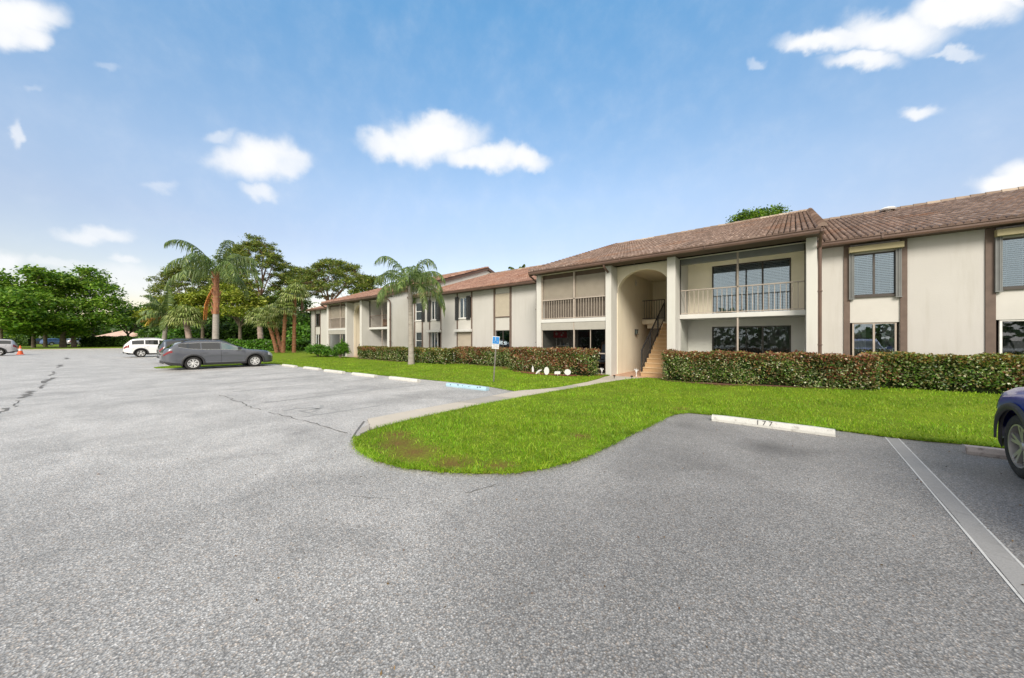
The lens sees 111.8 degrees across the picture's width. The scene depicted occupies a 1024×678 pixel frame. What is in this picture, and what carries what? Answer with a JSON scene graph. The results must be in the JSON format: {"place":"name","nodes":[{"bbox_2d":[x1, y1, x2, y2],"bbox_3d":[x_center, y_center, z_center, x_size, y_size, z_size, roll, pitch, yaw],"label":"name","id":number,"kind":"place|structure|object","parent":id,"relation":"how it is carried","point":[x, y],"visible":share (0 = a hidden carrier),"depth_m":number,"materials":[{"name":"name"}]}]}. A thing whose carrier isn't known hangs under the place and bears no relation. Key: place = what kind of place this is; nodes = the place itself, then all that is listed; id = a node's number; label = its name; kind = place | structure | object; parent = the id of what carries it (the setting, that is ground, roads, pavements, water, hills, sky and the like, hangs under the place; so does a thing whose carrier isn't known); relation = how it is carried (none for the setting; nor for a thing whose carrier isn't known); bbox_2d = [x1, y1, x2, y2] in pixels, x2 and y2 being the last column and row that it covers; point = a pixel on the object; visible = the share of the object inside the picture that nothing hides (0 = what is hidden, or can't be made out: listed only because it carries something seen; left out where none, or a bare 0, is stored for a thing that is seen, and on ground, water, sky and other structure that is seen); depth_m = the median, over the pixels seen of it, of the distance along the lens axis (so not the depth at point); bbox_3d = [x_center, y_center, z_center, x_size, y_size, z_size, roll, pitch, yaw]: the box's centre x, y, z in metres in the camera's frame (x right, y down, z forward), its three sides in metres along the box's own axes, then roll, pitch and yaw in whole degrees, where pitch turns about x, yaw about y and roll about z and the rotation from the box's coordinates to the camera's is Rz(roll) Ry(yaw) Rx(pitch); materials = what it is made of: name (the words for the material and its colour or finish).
{"place":"outdoors","nodes":[
{"label":"outdoors","id":0,"kind":"place"},
{"bbox_2d":[18,344,122,348],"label":"lawn","id":1,"kind":"structure","parent":0,"point":[39,346],"depth_m":63.22,"materials":[{"name":"plant"}]},
{"bbox_2d":[0,268,23,288],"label":"broadleaf tree","id":2,"kind":"object","parent":1,"relation":"on","point":[4,280],"visible":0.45,"depth_m":61.25,"materials":[{"name":"green plant"}]},
{"bbox_2d":[3,334,36,345],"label":"hedge","id":3,"kind":"object","parent":1,"relation":"on","point":[24,340],"visible":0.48,"depth_m":75.43,"materials":[{"name":"green plant"}]},
{"bbox_2d":[0,282,54,338],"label":"broadleaf tree","id":4,"kind":"object","parent":1,"relation":"on","point":[15,310],"visible":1,"depth_m":55.27,"materials":[{"name":"green plant"}]},
{"bbox_2d":[1,264,88,347],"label":"broadleaf tree","id":5,"kind":"object","parent":1,"relation":"on","point":[35,275],"visible":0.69,"depth_m":61.94,"materials":[{"name":"green plant"}]},
{"bbox_2d":[40,338,59,345],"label":"parked car","id":6,"kind":"object","parent":1,"relation":"on","point":[53,341],"visible":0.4,"depth_m":82.85,"materials":[{"name":"blue paint"}]},
{"bbox_2d":[44,314,90,346],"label":"broadleaf tree","id":7,"kind":"object","parent":1,"relation":"on","point":[62,340],"visible":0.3,"depth_m":63.69,"materials":[{"name":"green plant"}]},
{"bbox_2d":[24,264,112,346],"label":"broadleaf tree","id":8,"kind":"object","parent":1,"relation":"on","point":[84,272],"visible":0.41,"depth_m":67.41,"materials":[{"name":"green plant"}]},
{"bbox_2d":[66,333,84,346],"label":"broadleaf tree","id":9,"kind":"object","parent":1,"relation":"on","point":[73,342],"visible":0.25,"depth_m":65.79,"materials":[{"name":"plant"}]},
{"bbox_2d":[56,274,134,336],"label":"broadleaf tree","id":10,"kind":"object","parent":1,"relation":"on","point":[116,306],"visible":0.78,"depth_m":68.32,"materials":[{"name":"green plant"}]},
{"bbox_2d":[78,336,137,346],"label":"hedge","id":11,"kind":"object","parent":1,"relation":"on","point":[107,341],"visible":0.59,"depth_m":69.39,"materials":[{"name":"green plant"}]},
{"bbox_2d":[101,302,158,335],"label":"broadleaf tree","id":12,"kind":"object","parent":1,"relation":"on","point":[129,313],"visible":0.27,"depth_m":75.63,"materials":[{"name":"green plant"}]},
{"bbox_2d":[129,307,178,330],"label":"broadleaf tree","id":13,"kind":"object","parent":1,"relation":"on","point":[135,314],"visible":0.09,"depth_m":70.08,"materials":[{"name":"green plant"}]},
{"bbox_2d":[135,326,172,338],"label":"bush","id":14,"kind":"object","parent":1,"relation":"on","point":[151,332],"visible":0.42,"depth_m":63.65,"materials":[{"name":"green plant"}]},
{"bbox_2d":[139,262,227,305],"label":"pine tree","id":15,"kind":"object","parent":1,"relation":"on","point":[160,287],"visible":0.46,"depth_m":62.98,"materials":[{"name":"green plant"}]},
{"bbox_2d":[186,278,268,304],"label":"pine tree","id":16,"kind":"object","parent":1,"relation":"on","point":[208,285],"visible":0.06,"depth_m":68.58,"materials":[{"name":"green plant"}]},
{"bbox_2d":[97,331,136,336],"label":"house","id":17,"kind":"structure","parent":0,"point":[121,333],"depth_m":88.43,"materials":[{"name":"beige paint"}]},
{"bbox_2d":[154,351,609,390],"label":"lawn","id":18,"kind":"structure","parent":0,"point":[287,355],"depth_m":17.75,"materials":[{"name":"plant"}]},
{"bbox_2d":[136,286,192,339],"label":"palm tree","id":19,"kind":"object","parent":18,"relation":"on","point":[155,315],"visible":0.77,"depth_m":49.20,"materials":[{"name":"green plant"}]},
{"bbox_2d":[155,328,191,338],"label":"bush","id":20,"kind":"object","parent":18,"relation":"on","point":[159,336],"visible":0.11,"depth_m":56.32,"materials":[{"name":"green plant"}]},
{"bbox_2d":[161,304,207,337],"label":"fan palm","id":21,"kind":"object","parent":18,"relation":"on","point":[189,313],"visible":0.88,"depth_m":46.53,"materials":[{"name":"green plant"}]},
{"bbox_2d":[167,329,207,338],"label":"bush","id":22,"kind":"object","parent":18,"relation":"on","point":[181,334],"visible":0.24,"depth_m":52.61,"materials":[{"name":"green plant"}]},
{"bbox_2d":[169,318,212,331],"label":"bush","id":23,"kind":"object","parent":18,"relation":"on","point":[193,328],"visible":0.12,"depth_m":62.34,"materials":[{"name":"green plant"}]},
{"bbox_2d":[155,288,230,337],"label":"broadleaf tree","id":24,"kind":"object","parent":18,"relation":"on","point":[197,299],"visible":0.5,"depth_m":50.67,"materials":[{"name":"green plant"}]},
{"bbox_2d":[193,323,231,341],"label":"bush","id":25,"kind":"object","parent":18,"relation":"on","point":[208,333],"visible":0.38,"depth_m":54.56,"materials":[{"name":"green plant"}]},
{"bbox_2d":[206,304,248,324],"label":"bush","id":26,"kind":"object","parent":18,"relation":"on","point":[226,319],"visible":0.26,"depth_m":61.13,"materials":[{"name":"green plant"}]},
{"bbox_2d":[206,319,255,340],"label":"bush","id":27,"kind":"object","parent":18,"relation":"on","point":[232,333],"visible":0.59,"depth_m":56.27,"materials":[{"name":"green plant"}]},
{"bbox_2d":[202,282,270,338],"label":"broadleaf tree","id":28,"kind":"object","parent":18,"relation":"on","point":[235,295],"visible":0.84,"depth_m":50.84,"materials":[{"name":"green plant"}]},
{"bbox_2d":[204,233,297,302],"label":"pine tree","id":29,"kind":"object","parent":18,"relation":"on","point":[272,260],"visible":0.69,"depth_m":60.79,"materials":[{"name":"green plant"}]},
{"bbox_2d":[232,318,269,340],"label":"bush","id":30,"kind":"object","parent":18,"relation":"on","point":[249,334],"visible":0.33,"depth_m":57.91,"materials":[{"name":"green plant"}]},
{"bbox_2d":[243,307,271,338],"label":"fan palm","id":31,"kind":"object","parent":18,"relation":"on","point":[260,333],"visible":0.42,"depth_m":46.68,"materials":[{"name":"green plant"}]},
{"bbox_2d":[245,318,286,339],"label":"bush","id":32,"kind":"object","parent":18,"relation":"on","point":[265,332],"visible":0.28,"depth_m":58.33,"materials":[{"name":"green plant"}]},
{"bbox_2d":[222,338,310,350],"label":"hedge","id":33,"kind":"object","parent":18,"relation":"on","point":[265,344],"visible":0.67,"depth_m":45.40,"materials":[{"name":"green plant"}]},
{"bbox_2d":[251,310,282,352],"bbox_3d":[-28.120,-0.815,39.979,3.429,5.003,3.487,0,0,39],"label":"fan palm","id":34,"kind":"object","parent":18,"relation":"on","point":[268,323],"visible":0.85,"depth_m":39.76,"materials":[{"name":"green plant"}]},
{"bbox_2d":[257,304,287,351],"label":"fan palm","id":35,"kind":"object","parent":18,"relation":"on","point":[267,308],"visible":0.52,"depth_m":40.30,"materials":[{"name":"green plant"}]},
{"bbox_2d":[269,299,300,352],"bbox_3d":[-25.918,-1.445,39.605,3.317,6.204,3.466,0,0,-16],"label":"fan palm","id":36,"kind":"object","parent":18,"relation":"on","point":[281,304],"visible":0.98,"depth_m":39.31,"materials":[{"name":"green plant"}]},
{"bbox_2d":[268,316,303,339],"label":"bush","id":37,"kind":"object","parent":18,"relation":"on","point":[289,323],"visible":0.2,"depth_m":60.60,"materials":[{"name":"green plant"}]},
{"bbox_2d":[262,291,318,311],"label":"broadleaf tree","id":38,"kind":"object","parent":18,"relation":"on","point":[305,303],"visible":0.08,"depth_m":74.61,"materials":[{"name":"green plant"}]},
{"bbox_2d":[277,282,312,352],"bbox_3d":[-25.019,-2.441,40.093,3.527,8.187,3.849,0,0,16],"label":"fan palm","id":39,"kind":"object","parent":18,"relation":"on","point":[296,288],"visible":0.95,"depth_m":39.83,"materials":[{"name":"green plant"}]},
{"bbox_2d":[263,262,326,319],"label":"pine tree","id":40,"kind":"object","parent":18,"relation":"on","point":[317,296],"visible":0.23,"depth_m":68.72,"materials":[{"name":"green plant"}]},
{"bbox_2d":[286,321,310,341],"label":"bush","id":41,"kind":"object","parent":18,"relation":"on","point":[303,333],"visible":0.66,"depth_m":48.95,"materials":[{"name":"green plant"}]},
{"bbox_2d":[286,302,310,317],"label":"bush","id":42,"kind":"object","parent":18,"relation":"on","point":[300,311],"visible":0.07,"depth_m":71.65,"materials":[{"name":"green plant"}]},
{"bbox_2d":[292,308,310,327],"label":"bush","id":43,"kind":"object","parent":18,"relation":"on","point":[307,318],"visible":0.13,"depth_m":62.67,"materials":[{"name":"green plant"}]},
{"bbox_2d":[305,343,332,356],"bbox_3d":[-16.924,1.000,30.482,3.674,1.351,2.116,0,0,39],"label":"shrub","id":44,"kind":"object","parent":18,"relation":"on","point":[317,349],"visible":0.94,"depth_m":29.98,"materials":[{"name":"green plant"}]},
{"bbox_2d":[282,257,377,299],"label":"pine tree","id":45,"kind":"object","parent":18,"relation":"on","point":[340,268],"visible":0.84,"depth_m":58.79,"materials":[{"name":"green plant"}]},
{"bbox_2d":[348,268,427,292],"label":"broadleaf tree","id":46,"kind":"object","parent":18,"relation":"on","point":[370,278],"visible":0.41,"depth_m":59.10,"materials":[{"name":"green plant"}]},
{"bbox_2d":[373,256,445,364],"bbox_3d":[-6.213,-1.623,21.420,4.266,6.548,4.843,0,0,-17],"label":"palm tree","id":47,"kind":"object","parent":18,"relation":"on","point":[404,279],"visible":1,"depth_m":21.08,"materials":[{"name":"green plant"}]},
{"bbox_2d":[357,358,504,366],"bbox_3d":[-5.799,1.540,23.136,15.886,0.001,1.305,0,0,34],"label":"mulch bed","id":48,"kind":"object","parent":18,"relation":"on","point":[456,363],"visible":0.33,"depth_m":23.73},
{"bbox_2d":[357,345,455,363],"bbox_3d":[-7.987,1.070,24.659,10.853,1.212,1.245,0,0,39],"label":"hedge","id":49,"kind":"object","parent":48,"relation":"on","point":[432,355],"visible":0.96,"depth_m":23.49,"materials":[{"name":"green plant"}]},
{"bbox_2d":[453,346,515,366],"bbox_3d":[-1.222,1.030,20.509,6.075,1.230,1.144,0,0,39],"label":"hedge","id":50,"kind":"object","parent":18,"relation":"on","point":[475,355],"visible":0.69,"depth_m":20.48,"materials":[{"name":"green plant"}]},
{"bbox_2d":[492,336,499,381],"bbox_3d":[-0.609,0.820,13.039,0.304,1.862,0.079,0,0,10],"label":"parking sign","id":51,"kind":"object","parent":18,"relation":"on","point":[495,342],"visible":1,"depth_m":13.03,"materials":[{"name":"metal"}]},
{"bbox_2d":[502,367,604,375],"bbox_3d":[1.172,1.544,16.477,6.336,0.008,1.892,0,0,44],"label":"mulch bed","id":52,"kind":"object","parent":18,"relation":"on","point":[549,373],"visible":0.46,"depth_m":15.10,"materials":[{"name":"brown soil"}]},
{"bbox_2d":[506,346,599,375],"bbox_3d":[1.738,0.970,15.982,4.650,1.299,1.081,0,0,39],"label":"hedge","id":53,"kind":"object","parent":52,"relation":"on","point":[577,361],"visible":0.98,"depth_m":15.37,"materials":[{"name":"green plant"}]},
{"bbox_2d":[365,428,587,468],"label":"dry grass","id":54,"kind":"structure","parent":0,"point":[426,446],"depth_m":4.98,"materials":[{"name":"brown plant"}]},
{"bbox_2d":[360,376,639,434],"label":"footpath","id":55,"kind":"structure","parent":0,"point":[374,422],"depth_m":8.48,"materials":[{"name":"concrete"}]},
{"bbox_2d":[0,349,1023,677],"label":"parking lot","id":56,"kind":"structure","parent":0,"point":[138,495],"depth_m":2.76,"materials":[{"name":"grey asphalt"}]},
{"bbox_2d":[0,339,18,355],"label":"parked car","id":57,"kind":"object","parent":56,"relation":"on","point":[8,346],"visible":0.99,"depth_m":34.40,"materials":[{"name":"silver metal"}]},
{"bbox_2d":[22,348,122,349],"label":"kerb","id":58,"kind":"structure","parent":56,"relation":"on","point":[71,349],"depth_m":53.88,"materials":[{"name":"concrete"}]},
{"bbox_2d":[123,338,163,356],"bbox_3d":[-33.348,0.766,32.852,2.246,1.769,4.674,0,0,39],"label":"parked car","id":59,"kind":"object","parent":56,"relation":"on","point":[140,347],"visible":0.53,"depth_m":31.37,"materials":[{"name":"white paint"}]},
{"bbox_2d":[157,338,242,357],"bbox_3d":[-22.352,0.790,25.135,2.246,1.719,4.674,0,0,39],"label":"parked car","id":60,"kind":"object","parent":56,"relation":"on","point":[163,344],"visible":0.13,"depth_m":23.35,"materials":[{"name":"blue paint"}]},
{"bbox_2d":[163,239,262,338],"bbox_3d":[-26.433,-3.482,31.039,6.419,10.269,6.762,0,0,39],"label":"palm tree","id":61,"kind":"object","parent":56,"relation":"on","point":[229,267],"visible":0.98,"depth_m":30.75,"materials":[{"name":"green plant"}]},
{"bbox_2d":[159,339,272,369],"bbox_3d":[-16.995,0.821,20.200,2.266,1.658,4.884,0,0,39],"label":"parked car","id":62,"kind":"object","parent":56,"relation":"on","point":[193,354],"visible":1,"depth_m":19.16,"materials":[{"name":"grey metal"}]},
{"bbox_2d":[324,369,345,373],"bbox_3d":[-8.746,1.591,17.062,1.850,0.115,0.186,0,0,37],"label":"wheel stop","id":63,"kind":"object","parent":56,"relation":"on","point":[335,371],"visible":0.99,"depth_m":16.88,"materials":[{"name":"white paint"}]},
{"bbox_2d":[303,405,379,416],"bbox_3d":[-3.842,1.646,7.957,0.099,0.001,1.703,0,0,42],"label":"stall line","id":64,"kind":"object","parent":56,"relation":"on","point":[340,411],"visible":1,"depth_m":7.87,"materials":[{"name":"white paint"}]},
{"bbox_2d":[263,384,421,402],"bbox_3d":[-4.775,1.646,10.842,0.112,0.001,5.002,0,0,41],"label":"stall line","id":65,"kind":"object","parent":56,"relation":"on","point":[336,394],"visible":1,"depth_m":10.28,"materials":[{"name":"white paint"}]},
{"bbox_2d":[352,372,377,377],"bbox_3d":[-6.562,1.591,15.389,1.850,0.115,0.186,0,0,37],"label":"wheel stop","id":66,"kind":"object","parent":56,"relation":"on","point":[365,375],"visible":1,"depth_m":15.21,"materials":[{"name":"white paint"}]},
{"bbox_2d":[389,376,420,381],"bbox_3d":[-4.282,1.591,13.754,1.850,0.115,0.186,0,0,37],"label":"wheel stop","id":67,"kind":"object","parent":56,"relation":"on","point":[404,379],"visible":0.99,"depth_m":13.62,"materials":[{"name":"white paint"}]},
{"bbox_2d":[446,383,488,390],"bbox_3d":[-1.516,1.591,11.608,1.830,0.115,0.186,0,0,36],"label":"wheel stop","id":68,"kind":"object","parent":56,"relation":"on","point":[473,387],"visible":1,"depth_m":11.47,"materials":[{"name":"blue paint"}]},
{"bbox_2d":[712,414,835,436],"bbox_3d":[4.779,1.586,6.464,1.830,0.124,0.186,0,0,39],"label":"wheel stop","id":69,"kind":"object","parent":56,"relation":"on","point":[815,430],"visible":1,"depth_m":6.34,"materials":[{"name":"white paint"}]},
{"bbox_2d":[885,437,1023,602],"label":"stall line","id":70,"kind":"object","parent":56,"relation":"on","point":[989,560],"visible":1,"depth_m":2.89,"materials":[{"name":"white paint"}]},
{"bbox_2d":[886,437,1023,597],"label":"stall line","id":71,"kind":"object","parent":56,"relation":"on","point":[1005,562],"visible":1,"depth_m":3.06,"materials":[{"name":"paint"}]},
{"bbox_2d":[898,438,1023,567],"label":"stall line","id":72,"kind":"object","parent":56,"relation":"on","point":[1000,542],"visible":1,"depth_m":3.21,"materials":[{"name":"white paint"}]},
{"bbox_2d":[961,444,1006,458],"bbox_3d":[7.274,1.591,4.460,1.830,0.115,0.186,0,0,39],"label":"wheel stop","id":73,"kind":"object","parent":56,"relation":"on","point":[993,452],"visible":0.82,"depth_m":4.88,"materials":[{"name":"concrete"}]},
{"bbox_2d":[994,387,1023,478],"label":"parked car","id":74,"kind":"object","parent":56,"relation":"on","point":[1009,418],"visible":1,"depth_m":4.26,"materials":[{"name":"blue paint"}]},
{"bbox_2d":[0,0,1023,331],"label":"sky","id":75,"kind":"structure","parent":0,"point":[457,135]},
{"bbox_2d":[596,341,604,372],"bbox_3d":[4.248,0.782,16.082,0.500,1.495,0.716,0,0,39],"label":"patio chair","id":76,"kind":"object","parent":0,"point":[602,359],"visible":0.44,"depth_m":16.21,"materials":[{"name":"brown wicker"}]},
{"bbox_2d":[348,377,1004,475],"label":"lawn","id":77,"kind":"structure","parent":0,"point":[404,443],"depth_m":6.98,"materials":[{"name":"plant"}]},
{"bbox_2d":[369,384,590,429],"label":"grass","id":78,"kind":"structure","parent":77,"relation":"on","point":[472,405],"depth_m":8.23,"materials":[{"name":"green plant"}]},
{"bbox_2d":[662,379,871,389],"bbox_3d":[7.872,1.465,11.385,5.750,0.151,1.000,0,0,39],"label":"mulch bed","id":79,"kind":"object","parent":77,"relation":"on","point":[753,385],"visible":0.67,"depth_m":11.28,"materials":[{"name":"brown soil"}]},
{"bbox_2d":[660,349,882,390],"bbox_3d":[7.998,0.963,11.440,5.821,1.266,1.041,0,0,39],"label":"hedge","id":80,"kind":"object","parent":79,"relation":"on","point":[831,370],"visible":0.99,"depth_m":10.83,"materials":[{"name":"green plant"}]},
{"bbox_2d":[860,349,1023,393],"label":"hedge","id":81,"kind":"object","parent":77,"relation":"on","point":[992,373],"visible":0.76,"depth_m":9.09,"materials":[{"name":"green plant"}]},
{"label":"ground","id":82,"kind":"structure","parent":0,"visible":0},
{"bbox_2d":[3,309,235,338],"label":"woods","id":83,"kind":"object","parent":82,"relation":"on","point":[110,330],"visible":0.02,"depth_m":109.93,"materials":[{"name":"green plant"}]},
{"bbox_2d":[306,186,1023,378],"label":"apartment building","id":84,"kind":"structure","parent":82,"relation":"on","point":[943,276],"depth_m":13.58,"materials":[{"name":"paint"}]},
{"bbox_2d":[315,313,319,326],"bbox_3d":[-21.848,-2.130,39.070,1.260,1.480,0.160,0,0,39],"label":"window","id":85,"kind":"structure","parent":84,"relation":"in","point":[317,315],"depth_m":39.08,"materials":[{"name":"brown glass"}]},
{"bbox_2d":[416,302,420,320],"bbox_3d":[-7.319,-2.130,27.257,0.910,1.480,0.160,0,0,39],"label":"window","id":86,"kind":"structure","parent":84,"relation":"in","point":[418,305],"depth_m":27.37,"materials":[{"name":"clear glass"}]},
{"bbox_2d":[416,332,421,346],"bbox_3d":[-7.291,0.125,27.292,0.850,1.350,0.070,0,0,39],"label":"window","id":87,"kind":"structure","parent":84,"relation":"in","point":[418,334],"depth_m":27.29,"materials":[{"name":"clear glass"}]},
{"bbox_2d":[430,301,435,320],"bbox_3d":[-5.826,-2.130,26.042,0.760,1.480,0.160,0,0,39],"label":"window","id":88,"kind":"structure","parent":84,"relation":"in","point":[433,302],"depth_m":26.10,"materials":[{"name":"clear glass"}]},
{"bbox_2d":[432,332,439,347],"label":"window","id":89,"kind":"structure","parent":84,"relation":"in","point":[435,335],"depth_m":26.19,"materials":[{"name":"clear glass"}]},
{"bbox_2d":[458,297,470,318],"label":"window","id":90,"kind":"structure","parent":84,"relation":"in","point":[463,302],"depth_m":24.05,"materials":[{"name":"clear glass"}]},
{"bbox_2d":[496,330,508,347],"bbox_3d":[-0.550,0.125,21.808,1.170,1.350,0.074,0,0,39],"label":"window","id":91,"kind":"structure","parent":84,"relation":"in","point":[503,334],"depth_m":21.79,"materials":[{"name":"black glass"}]},
{"bbox_2d":[554,331,566,337],"bbox_3d":[2.439,-0.240,17.606,0.770,0.340,0.067,0,0,39],"label":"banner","id":92,"kind":"object","parent":84,"relation":"hanging from","point":[560,334],"visible":1,"depth_m":17.61,"materials":[{"name":"red fabric"}]},
{"bbox_2d":[578,329,604,368],"bbox_3d":[4.462,0.490,17.771,2.300,2.080,0.134,0,0,39],"label":"sliding door","id":93,"kind":"structure","parent":84,"relation":"in","point":[597,336],"depth_m":17.98,"materials":[{"name":"black glass"}]},
{"bbox_2d":[712,258,790,318],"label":"sliding door","id":94,"kind":"structure","parent":84,"relation":"in","point":[776,270],"depth_m":14.05,"materials":[{"name":"glass"}]},
{"bbox_2d":[712,325,790,354],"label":"sliding door","id":95,"kind":"structure","parent":84,"relation":"in","point":[755,339],"depth_m":14.26,"materials":[{"name":"clear glass"}]},
{"bbox_2d":[850,322,897,356],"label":"window","id":96,"kind":"structure","parent":84,"relation":"in","point":[877,336],"depth_m":11.83,"materials":[{"name":"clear glass"}]},
{"bbox_2d":[854,250,895,297],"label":"window","id":97,"kind":"structure","parent":84,"relation":"in","point":[874,273],"depth_m":11.70,"materials":[{"name":"glass"}]},
{"bbox_2d":[996,319,1023,359],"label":"window","id":98,"kind":"structure","parent":84,"relation":"in","point":[1009,333],"depth_m":9.89,"materials":[{"name":"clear glass"}]},
{"bbox_2d":[1003,236,1023,289],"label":"window","id":99,"kind":"structure","parent":84,"relation":"in","point":[1013,248],"depth_m":9.89,"materials":[{"name":"glass"}]},
{"bbox_2d":[725,203,792,222],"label":"broadleaf tree","id":100,"kind":"object","parent":82,"relation":"on","point":[745,214],"visible":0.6,"depth_m":45.02,"materials":[{"name":"green plant"}]},
{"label":"path","id":101,"kind":"structure","parent":0,"visible":0},
{"bbox_2d":[330,338,351,357],"bbox_3d":[-14.109,0.745,28.607,1.688,1.831,1.545,0,0,-10],"label":"shrub","id":102,"kind":"object","parent":101,"relation":"on","point":[340,348],"visible":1,"depth_m":28.36,"materials":[{"name":"green plant"}]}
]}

